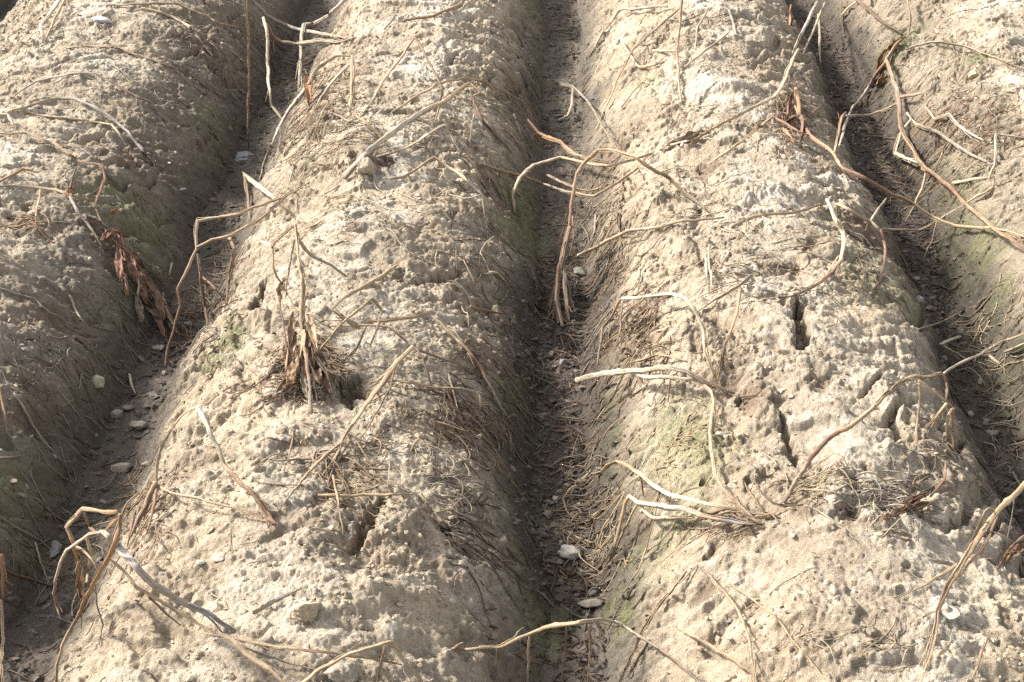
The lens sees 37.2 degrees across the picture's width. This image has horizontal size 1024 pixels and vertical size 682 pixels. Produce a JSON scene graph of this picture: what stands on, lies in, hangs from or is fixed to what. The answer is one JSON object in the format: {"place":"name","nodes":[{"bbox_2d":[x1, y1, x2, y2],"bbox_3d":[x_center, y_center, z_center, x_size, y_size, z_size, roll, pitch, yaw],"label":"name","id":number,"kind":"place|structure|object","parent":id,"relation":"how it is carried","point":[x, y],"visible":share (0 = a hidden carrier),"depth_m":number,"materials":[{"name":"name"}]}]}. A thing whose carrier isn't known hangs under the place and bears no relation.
{"place":"outdoors","nodes":[
{"label":"outdoors","id":0,"kind":"place"},
{"bbox_2d":[0,0,1023,681],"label":"ground","id":1,"kind":"structure","parent":0,"point":[750,566],"depth_m":2.65,"materials":[{"name":"soil"}]},
{"bbox_2d":[0,599,4,681],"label":"dry stem","id":2,"kind":"object","parent":1,"relation":"on","point":[2,636],"visible":1,"depth_m":2.12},
{"bbox_2d":[0,554,12,598],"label":"dry stem","id":3,"kind":"object","parent":1,"relation":"on","point":[3,581],"visible":1,"depth_m":2.18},
{"bbox_2d":[6,569,52,586],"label":"dry stem","id":4,"kind":"object","parent":1,"relation":"on","point":[23,577],"visible":0.83,"depth_m":2.24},
{"bbox_2d":[14,393,60,458],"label":"dry stem","id":5,"kind":"object","parent":1,"relation":"on","point":[32,425],"visible":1,"depth_m":2.47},
{"bbox_2d":[37,0,65,42],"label":"dry stem","id":6,"kind":"object","parent":1,"relation":"on","point":[50,12],"visible":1,"depth_m":3.90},
{"bbox_2d":[0,163,103,248],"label":"dry stem","id":7,"kind":"object","parent":1,"relation":"on","point":[70,189],"visible":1,"depth_m":3.01,"materials":[{"name":"brown plant"}]},
{"bbox_2d":[48,540,61,556],"bbox_3d":[-0.712,0.320,2.338,0.034,0.001,0.047,1,29,1],"label":"stone","id":8,"kind":"object","parent":1,"relation":"on","point":[53,551],"depth_m":2.34,"materials":[{"name":"grey stone"}]},
{"bbox_2d":[0,131,122,212],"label":"dry stem","id":9,"kind":"object","parent":1,"relation":"on","point":[104,171],"visible":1,"depth_m":3.15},
{"bbox_2d":[26,112,125,144],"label":"dry stem","id":10,"kind":"object","parent":1,"relation":"on","point":[87,120],"visible":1,"depth_m":3.37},
{"bbox_2d":[11,97,159,171],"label":"dry stem","id":11,"kind":"object","parent":1,"relation":"on","point":[139,146],"visible":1,"depth_m":3.40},
{"bbox_2d":[14,72,165,121],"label":"dry stem","id":12,"kind":"object","parent":1,"relation":"on","point":[100,76],"visible":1,"depth_m":3.51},
{"bbox_2d":[90,375,104,388],"bbox_3d":[-0.730,0.071,2.670,0.030,0.024,0.027,13,32,22],"label":"stone","id":13,"kind":"object","parent":1,"relation":"on","point":[97,381],"visible":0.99,"depth_m":2.66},
{"bbox_2d":[110,462,132,472],"bbox_3d":[-0.655,0.211,2.549,0.036,0.018,0.027,8,30,14],"label":"stone","id":14,"kind":"object","parent":1,"relation":"on","point":[123,467],"visible":1,"depth_m":2.54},
{"bbox_2d":[86,208,180,336],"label":"dry stem","id":15,"kind":"object","parent":1,"relation":"on","point":[160,312],"visible":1,"depth_m":2.94,"materials":[{"name":"brown plant"}]},
{"bbox_2d":[129,420,148,429],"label":"stone","id":16,"kind":"object","parent":1,"relation":"on","point":[140,425],"visible":1,"depth_m":2.62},
{"bbox_2d":[52,507,236,681],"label":"dry stem","id":17,"kind":"object","parent":1,"relation":"on","point":[116,544],"visible":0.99,"depth_m":1.86,"materials":[{"name":"brown plant"}]},
{"bbox_2d":[65,44,225,98],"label":"dry stem","id":18,"kind":"object","parent":1,"relation":"on","point":[140,55],"visible":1,"depth_m":3.73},
{"bbox_2d":[110,559,228,636],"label":"dry stem","id":19,"kind":"object","parent":1,"relation":"on","point":[167,605],"visible":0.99,"depth_m":1.87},
{"bbox_2d":[141,7,212,55],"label":"dry stem","id":20,"kind":"object","parent":1,"relation":"on","point":[184,23],"visible":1,"depth_m":3.97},
{"bbox_2d":[130,405,277,545],"bbox_3d":[-0.455,0.211,2.126,0.139,0.180,0.328,-18,34,-29],"label":"dry stem","id":21,"kind":"object","parent":1,"relation":"on","point":[259,501],"visible":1,"depth_m":2.12,"materials":[{"name":"plant"}]},
{"bbox_2d":[196,253,224,325],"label":"dry stem","id":22,"kind":"object","parent":1,"relation":"on","point":[201,277],"visible":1,"depth_m":2.96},
{"bbox_2d":[100,2,342,42],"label":"dry stem","id":23,"kind":"object","parent":1,"relation":"on","point":[165,3],"visible":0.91,"depth_m":4.05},
{"bbox_2d":[164,187,301,366],"bbox_3d":[-0.584,-0.146,2.978,0.116,0.207,0.438,16,33,26],"label":"dry stem","id":24,"kind":"object","parent":1,"relation":"on","point":[196,249],"visible":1,"depth_m":2.96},
{"bbox_2d":[196,189,293,303],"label":"dry stem","id":25,"kind":"object","parent":1,"relation":"on","point":[232,259],"visible":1,"depth_m":2.93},
{"bbox_2d":[244,0,249,147],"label":"dry stem","id":26,"kind":"object","parent":1,"relation":"on","point":[248,63],"visible":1,"depth_m":3.54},
{"bbox_2d":[242,172,289,221],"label":"dry stem","id":27,"kind":"object","parent":1,"relation":"on","point":[256,184],"visible":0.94,"depth_m":3.29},
{"bbox_2d":[262,17,281,118],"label":"dry stem","id":28,"kind":"object","parent":1,"relation":"on","point":[267,63],"visible":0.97,"depth_m":4.02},
{"bbox_2d":[252,586,302,614],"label":"dry stem","id":29,"kind":"object","parent":1,"relation":"on","point":[261,607],"visible":1,"depth_m":1.93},
{"bbox_2d":[251,0,351,43],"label":"dry stem","id":30,"kind":"object","parent":1,"relation":"on","point":[261,9],"visible":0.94,"depth_m":4.29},
{"bbox_2d":[259,223,346,413],"bbox_3d":[-0.329,-0.082,2.488,0.149,0.207,0.536,-5,30,-10],"label":"dry stem","id":31,"kind":"object","parent":1,"relation":"on","point":[308,359],"visible":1,"depth_m":2.38,"materials":[{"name":"brown plant"}]},
{"bbox_2d":[290,599,320,623],"bbox_3d":[-0.256,0.334,1.890,0.040,0.032,0.029,-10,31,-17],"label":"stone","id":32,"kind":"object","parent":1,"relation":"on","point":[302,611],"visible":1,"depth_m":1.88,"materials":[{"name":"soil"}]},
{"bbox_2d":[258,55,354,182],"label":"dry stem","id":33,"kind":"object","parent":1,"relation":"on","point":[308,84],"visible":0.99,"depth_m":3.57,"materials":[{"name":"beige plant"}]},
{"bbox_2d":[219,633,401,681],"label":"dry stem","id":34,"kind":"object","parent":1,"relation":"on","point":[244,651],"visible":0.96,"depth_m":1.79,"materials":[{"name":"plant"}]},
{"bbox_2d":[267,23,356,45],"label":"dry stem","id":35,"kind":"object","parent":1,"relation":"on","point":[311,41],"visible":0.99,"depth_m":4.20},
{"bbox_2d":[295,0,345,93],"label":"dry stem","id":36,"kind":"object","parent":1,"relation":"on","point":[330,13],"visible":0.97,"depth_m":4.23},
{"bbox_2d":[277,438,386,539],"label":"dry stem","id":37,"kind":"object","parent":1,"relation":"on","point":[335,457],"visible":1,"depth_m":2.15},
{"bbox_2d":[323,659,358,681],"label":"stone","id":38,"kind":"object","parent":1,"relation":"on","point":[342,670],"visible":0.91,"depth_m":1.80,"materials":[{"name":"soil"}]},
{"bbox_2d":[320,297,382,349],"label":"dry stem","id":39,"kind":"object","parent":1,"relation":"on","point":[376,303],"visible":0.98,"depth_m":2.46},
{"bbox_2d":[331,264,399,309],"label":"dry stem","id":40,"kind":"object","parent":1,"relation":"on","point":[367,284],"visible":1,"depth_m":2.61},
{"bbox_2d":[318,463,412,497],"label":"dry stem","id":41,"kind":"object","parent":1,"relation":"on","point":[352,495],"visible":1,"depth_m":2.11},
{"bbox_2d":[356,157,374,175],"bbox_3d":[-0.294,-0.348,3.033,0.036,0.044,0.040,-10,27,8],"label":"soil clod","id":42,"kind":"object","parent":1,"relation":"on","point":[365,166],"visible":1,"depth_m":3.02,"materials":[{"name":"soil"}]},
{"bbox_2d":[301,640,431,681],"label":"dry stem","id":43,"kind":"object","parent":1,"relation":"on","point":[401,657],"visible":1,"depth_m":1.77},
{"bbox_2d":[353,368,395,446],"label":"dry stem","id":44,"kind":"object","parent":1,"relation":"on","point":[375,413],"visible":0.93,"depth_m":2.31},
{"bbox_2d":[330,309,431,388],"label":"dry stem","id":45,"kind":"object","parent":1,"relation":"on","point":[354,324],"visible":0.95,"depth_m":2.48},
{"bbox_2d":[366,309,436,322],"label":"dry stem","id":46,"kind":"object","parent":1,"relation":"on","point":[426,313],"visible":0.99,"depth_m":2.56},
{"bbox_2d":[361,37,442,123],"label":"dry stem","id":47,"kind":"object","parent":1,"relation":"on","point":[398,60],"visible":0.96,"depth_m":3.50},
{"bbox_2d":[328,79,480,179],"bbox_3d":[-0.319,-0.493,3.326,0.297,0.096,0.639,11,31,18],"label":"dry stem","id":48,"kind":"object","parent":1,"relation":"on","point":[373,147],"visible":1,"depth_m":3.19,"materials":[{"name":"plant"}]},
{"bbox_2d":[336,345,473,462],"bbox_3d":[-0.199,0.093,2.362,0.088,0.102,0.440,14,32,23],"label":"dry stem","id":49,"kind":"object","parent":1,"relation":"on","point":[385,377],"visible":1,"depth_m":2.33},
{"bbox_2d":[376,124,462,157],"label":"dry stem","id":50,"kind":"object","parent":1,"relation":"on","point":[425,136],"visible":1,"depth_m":3.20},
{"bbox_2d":[369,374,483,407],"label":"dry stem","id":51,"kind":"object","parent":1,"relation":"on","point":[452,388],"visible":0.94,"depth_m":2.42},
{"bbox_2d":[403,2,461,21],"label":"dry stem","id":52,"kind":"object","parent":1,"relation":"on","point":[450,8],"visible":0.99,"depth_m":3.97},
{"bbox_2d":[390,156,485,218],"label":"dry stem","id":53,"kind":"object","parent":1,"relation":"on","point":[462,176],"visible":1,"depth_m":3.04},
{"bbox_2d":[391,76,523,112],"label":"dry stem","id":54,"kind":"object","parent":1,"relation":"on","point":[451,80],"visible":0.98,"depth_m":3.57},
{"bbox_2d":[433,316,512,423],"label":"dry stem","id":55,"kind":"object","parent":1,"relation":"on","point":[459,341],"visible":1,"depth_m":2.55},
{"bbox_2d":[469,95,512,153],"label":"dry stem","id":56,"kind":"object","parent":1,"relation":"on","point":[486,125],"visible":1,"depth_m":3.44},
{"bbox_2d":[0,0,1023,681],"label":"root fibres","id":57,"kind":"object","parent":1,"relation":"on","point":[466,428],"visible":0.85,"depth_m":2.64,"materials":[{"name":"plant"}]},
{"bbox_2d":[617,167,624,263],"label":"dry stem","id":58,"kind":"object","parent":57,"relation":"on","point":[618,222],"visible":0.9,"depth_m":3.10,"materials":[{"name":"brown plant"}]},
{"bbox_2d":[0,0,1023,681],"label":"soil crumbs","id":59,"kind":"object","parent":1,"relation":"on","point":[658,578],"visible":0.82,"depth_m":2.36,"materials":[{"name":"soil"}]},
{"bbox_2d":[2,0,1023,681],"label":"furrow litter","id":60,"kind":"object","parent":1,"relation":"on","point":[540,532],"visible":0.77,"depth_m":2.84,"materials":[{"name":"plant"}]},
{"bbox_2d":[451,617,624,681],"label":"dry stem","id":61,"kind":"object","parent":1,"relation":"on","point":[554,625],"visible":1,"depth_m":1.98,"materials":[{"name":"plant"}]},
{"bbox_2d":[479,162,638,196],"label":"dry stem","id":62,"kind":"object","parent":1,"relation":"on","point":[562,182],"visible":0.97,"depth_m":3.28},
{"bbox_2d":[527,119,611,171],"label":"dry stem","id":63,"kind":"object","parent":1,"relation":"on","point":[562,143],"visible":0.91,"depth_m":3.53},
{"bbox_2d":[557,545,582,559],"bbox_3d":[0.089,0.325,2.338,0.040,0.018,0.036,5,21,-14],"label":"stone","id":64,"kind":"object","parent":1,"relation":"on","point":[566,551],"visible":1,"depth_m":2.33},
{"bbox_2d":[511,153,652,211],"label":"dry stem","id":65,"kind":"object","parent":1,"relation":"on","point":[523,174],"visible":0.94,"depth_m":3.33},
{"bbox_2d":[558,83,618,149],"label":"dry stem","id":66,"kind":"object","parent":1,"relation":"on","point":[572,87],"visible":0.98,"depth_m":3.89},
{"bbox_2d":[577,598,602,607],"bbox_3d":[0.116,0.387,2.240,0.042,0.014,0.026,-7,18,6],"label":"stone","id":67,"kind":"object","parent":1,"relation":"on","point":[589,603],"visible":1,"depth_m":2.23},
{"bbox_2d":[545,148,705,327],"bbox_3d":[0.168,-0.238,3.055,0.324,0.276,0.316,-12,31,-20],"label":"dry stem","id":68,"kind":"object","parent":1,"relation":"on","point":[553,302],"visible":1,"depth_m":3.02,"materials":[{"name":"plant"}]},
{"bbox_2d":[589,4,668,55],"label":"dry stem","id":69,"kind":"object","parent":1,"relation":"on","point":[631,9],"visible":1,"depth_m":4.15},
{"bbox_2d":[593,7,679,130],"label":"dry stem","id":70,"kind":"object","parent":1,"relation":"on","point":[640,42],"visible":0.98,"depth_m":3.80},
{"bbox_2d":[621,40,667,68],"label":"dry stem","id":71,"kind":"object","parent":1,"relation":"on","point":[638,65],"visible":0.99,"depth_m":3.78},
{"bbox_2d":[577,216,724,256],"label":"dry stem","id":72,"kind":"object","parent":1,"relation":"on","point":[602,243],"visible":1,"depth_m":2.98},
{"bbox_2d":[617,570,686,681],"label":"dry stem","id":73,"kind":"object","parent":1,"relation":"on","point":[663,598],"visible":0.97,"depth_m":2.04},
{"bbox_2d":[596,292,715,377],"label":"dry stem","id":74,"kind":"object","parent":1,"relation":"on","point":[693,308],"visible":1,"depth_m":2.65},
{"bbox_2d":[629,353,685,363],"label":"dry stem","id":75,"kind":"object","parent":1,"relation":"on","point":[652,356],"visible":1,"depth_m":2.52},
{"bbox_2d":[614,620,707,681],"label":"dry stem","id":76,"kind":"object","parent":1,"relation":"on","point":[689,672],"visible":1,"depth_m":1.95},
{"bbox_2d":[652,0,682,102],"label":"dry stem","id":77,"kind":"object","parent":1,"relation":"on","point":[676,50],"visible":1,"depth_m":3.71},
{"bbox_2d":[575,365,761,433],"bbox_3d":[0.252,0.113,2.471,0.120,0.203,0.369,-16,33,-27],"label":"dry stem","id":78,"kind":"object","parent":1,"relation":"on","point":[703,382],"visible":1,"depth_m":2.42,"materials":[{"name":"plant"}]},
{"bbox_2d":[591,460,763,526],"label":"dry stem","id":79,"kind":"object","parent":1,"relation":"on","point":[656,486],"visible":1,"depth_m":2.18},
{"bbox_2d":[605,494,764,602],"bbox_3d":[0.216,0.298,2.138,0.107,0.191,0.250,-24,38,-36],"label":"dry stem","id":80,"kind":"object","parent":1,"relation":"on","point":[640,504],"visible":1,"depth_m":2.17,"materials":[{"name":"plant"}]},
{"bbox_2d":[659,121,720,150],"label":"dry stem","id":81,"kind":"object","parent":1,"relation":"on","point":[689,136],"visible":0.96,"depth_m":3.27,"materials":[{"name":"brown plant"}]},
{"bbox_2d":[704,244,713,293],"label":"dry stem","id":82,"kind":"object","parent":1,"relation":"on","point":[707,266],"visible":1,"depth_m":2.70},
{"bbox_2d":[682,9,735,49],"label":"dry stem","id":83,"kind":"object","parent":1,"relation":"on","point":[730,14],"visible":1,"depth_m":3.88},
{"bbox_2d":[678,626,764,681],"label":"dry stem","id":84,"kind":"object","parent":1,"relation":"on","point":[717,650],"visible":1,"depth_m":1.89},
{"bbox_2d":[698,274,752,311],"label":"dry stem","id":85,"kind":"object","parent":1,"relation":"on","point":[746,279],"visible":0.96,"depth_m":2.58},
{"bbox_2d":[698,565,756,681],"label":"dry stem","id":86,"kind":"object","parent":1,"relation":"on","point":[753,665],"visible":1,"depth_m":1.89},
{"bbox_2d":[716,288,740,379],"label":"dry stem","id":87,"kind":"object","parent":1,"relation":"on","point":[722,354],"visible":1,"depth_m":2.41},
{"bbox_2d":[708,403,758,525],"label":"dry stem","id":88,"kind":"object","parent":1,"relation":"on","point":[712,456],"visible":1,"depth_m":2.17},
{"bbox_2d":[708,115,773,167],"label":"dry stem","id":89,"kind":"object","parent":1,"relation":"on","point":[754,130],"visible":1,"depth_m":3.18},
{"bbox_2d":[690,48,799,144],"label":"dry stem","id":90,"kind":"object","parent":1,"relation":"on","point":[774,95],"visible":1,"depth_m":3.36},
{"bbox_2d":[724,579,829,681],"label":"dry stem","id":91,"kind":"object","parent":1,"relation":"on","point":[779,621],"visible":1,"depth_m":1.86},
{"bbox_2d":[730,203,826,227],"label":"dry stem","id":92,"kind":"object","parent":1,"relation":"on","point":[765,214],"visible":0.96,"depth_m":2.89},
{"bbox_2d":[761,198,845,300],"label":"dry stem","id":93,"kind":"object","parent":1,"relation":"on","point":[838,224],"visible":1,"depth_m":2.68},
{"bbox_2d":[792,0,825,62],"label":"dry stem","id":94,"kind":"object","parent":1,"relation":"on","point":[811,13],"visible":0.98,"depth_m":4.20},
{"bbox_2d":[834,111,846,152],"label":"dry stem","id":95,"kind":"object","parent":1,"relation":"on","point":[839,127],"visible":0.98,"depth_m":3.39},
{"bbox_2d":[831,478,908,507],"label":"dry stem","id":96,"kind":"object","parent":1,"relation":"on","point":[845,485],"visible":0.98,"depth_m":2.07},
{"bbox_2d":[845,103,895,116],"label":"dry stem","id":97,"kind":"object","parent":1,"relation":"on","point":[868,115],"visible":0.96,"depth_m":3.86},
{"bbox_2d":[849,36,905,108],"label":"dry stem","id":98,"kind":"object","parent":1,"relation":"on","point":[892,46],"visible":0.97,"depth_m":4.03,"materials":[{"name":"brown plant"}]},
{"bbox_2d":[855,0,904,35],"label":"dry stem","id":99,"kind":"object","parent":1,"relation":"on","point":[867,8],"visible":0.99,"depth_m":4.24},
{"bbox_2d":[772,87,1023,244],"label":"dry stem","id":100,"kind":"object","parent":1,"relation":"on","point":[804,130],"visible":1,"depth_m":3.20,"materials":[{"name":"brown plant"}]},
{"bbox_2d":[837,198,961,290],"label":"dry stem","id":101,"kind":"object","parent":1,"relation":"on","point":[871,222],"visible":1,"depth_m":2.96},
{"bbox_2d":[779,333,1023,503],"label":"dry stem","id":102,"kind":"object","parent":1,"relation":"on","point":[827,439],"visible":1,"depth_m":2.22,"materials":[{"name":"brown plant"}]},
{"bbox_2d":[893,118,917,165],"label":"dry stem","id":103,"kind":"object","parent":1,"relation":"on","point":[898,155],"visible":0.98,"depth_m":3.65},
{"bbox_2d":[880,461,947,520],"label":"dry stem","id":104,"kind":"object","parent":1,"relation":"on","point":[914,500],"visible":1,"depth_m":2.07,"materials":[{"name":"brown plant"}]},
{"bbox_2d":[918,551,953,576],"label":"dry stem","id":105,"kind":"object","parent":1,"relation":"on","point":[929,560],"visible":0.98,"depth_m":1.95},
{"bbox_2d":[906,112,992,165],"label":"dry stem","id":106,"kind":"object","parent":1,"relation":"on","point":[957,146],"visible":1,"depth_m":3.50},
{"bbox_2d":[941,605,960,618],"bbox_3d":[0.537,0.331,1.860,0.023,0.003,0.028,-19,34,-13],"label":"chalk flake","id":107,"kind":"object","parent":1,"relation":"on","point":[954,613],"visible":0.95,"depth_m":1.86,"materials":[{"name":"stone"}]},
{"bbox_2d":[939,335,965,360],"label":"dry stem","id":108,"kind":"object","parent":1,"relation":"on","point":[947,341],"visible":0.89,"depth_m":2.79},
{"bbox_2d":[885,58,1023,248],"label":"dry stem","id":109,"kind":"object","parent":1,"relation":"on","point":[924,167],"visible":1,"depth_m":3.49,"materials":[{"name":"plant"}]},
{"bbox_2d":[925,106,984,142],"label":"dry stem","id":110,"kind":"object","parent":1,"relation":"on","point":[942,116],"visible":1,"depth_m":3.54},
{"bbox_2d":[892,481,1023,681],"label":"dry stem","id":111,"kind":"object","parent":1,"relation":"on","point":[969,551],"visible":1,"depth_m":1.81,"materials":[{"name":"plant"}]},
{"bbox_2d":[905,41,1023,69],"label":"dry stem","id":112,"kind":"object","parent":1,"relation":"on","point":[938,42],"visible":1,"depth_m":3.79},
{"bbox_2d":[952,177,993,205],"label":"dry stem","id":113,"kind":"object","parent":1,"relation":"on","point":[967,180],"visible":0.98,"depth_m":3.26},
{"bbox_2d":[968,64,983,79],"bbox_3d":[1.117,-0.638,3.639,0.053,0.046,0.045,-2,36,3],"label":"soil clod","id":114,"kind":"object","parent":1,"relation":"on","point":[975,72],"visible":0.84,"depth_m":3.63,"materials":[{"name":"soil"}]},
{"bbox_2d":[971,636,987,678],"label":"dry stem","id":115,"kind":"object","parent":1,"relation":"on","point":[980,654],"visible":1,"depth_m":1.79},
{"bbox_2d":[989,133,1023,177],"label":"dry stem","id":116,"kind":"object","parent":1,"relation":"on","point":[995,149],"visible":1,"depth_m":3.31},
{"bbox_2d":[997,535,1023,569],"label":"dry stem","id":117,"kind":"object","parent":1,"relation":"on","point":[1015,547],"visible":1,"depth_m":2.11,"materials":[{"name":"brown plant"}]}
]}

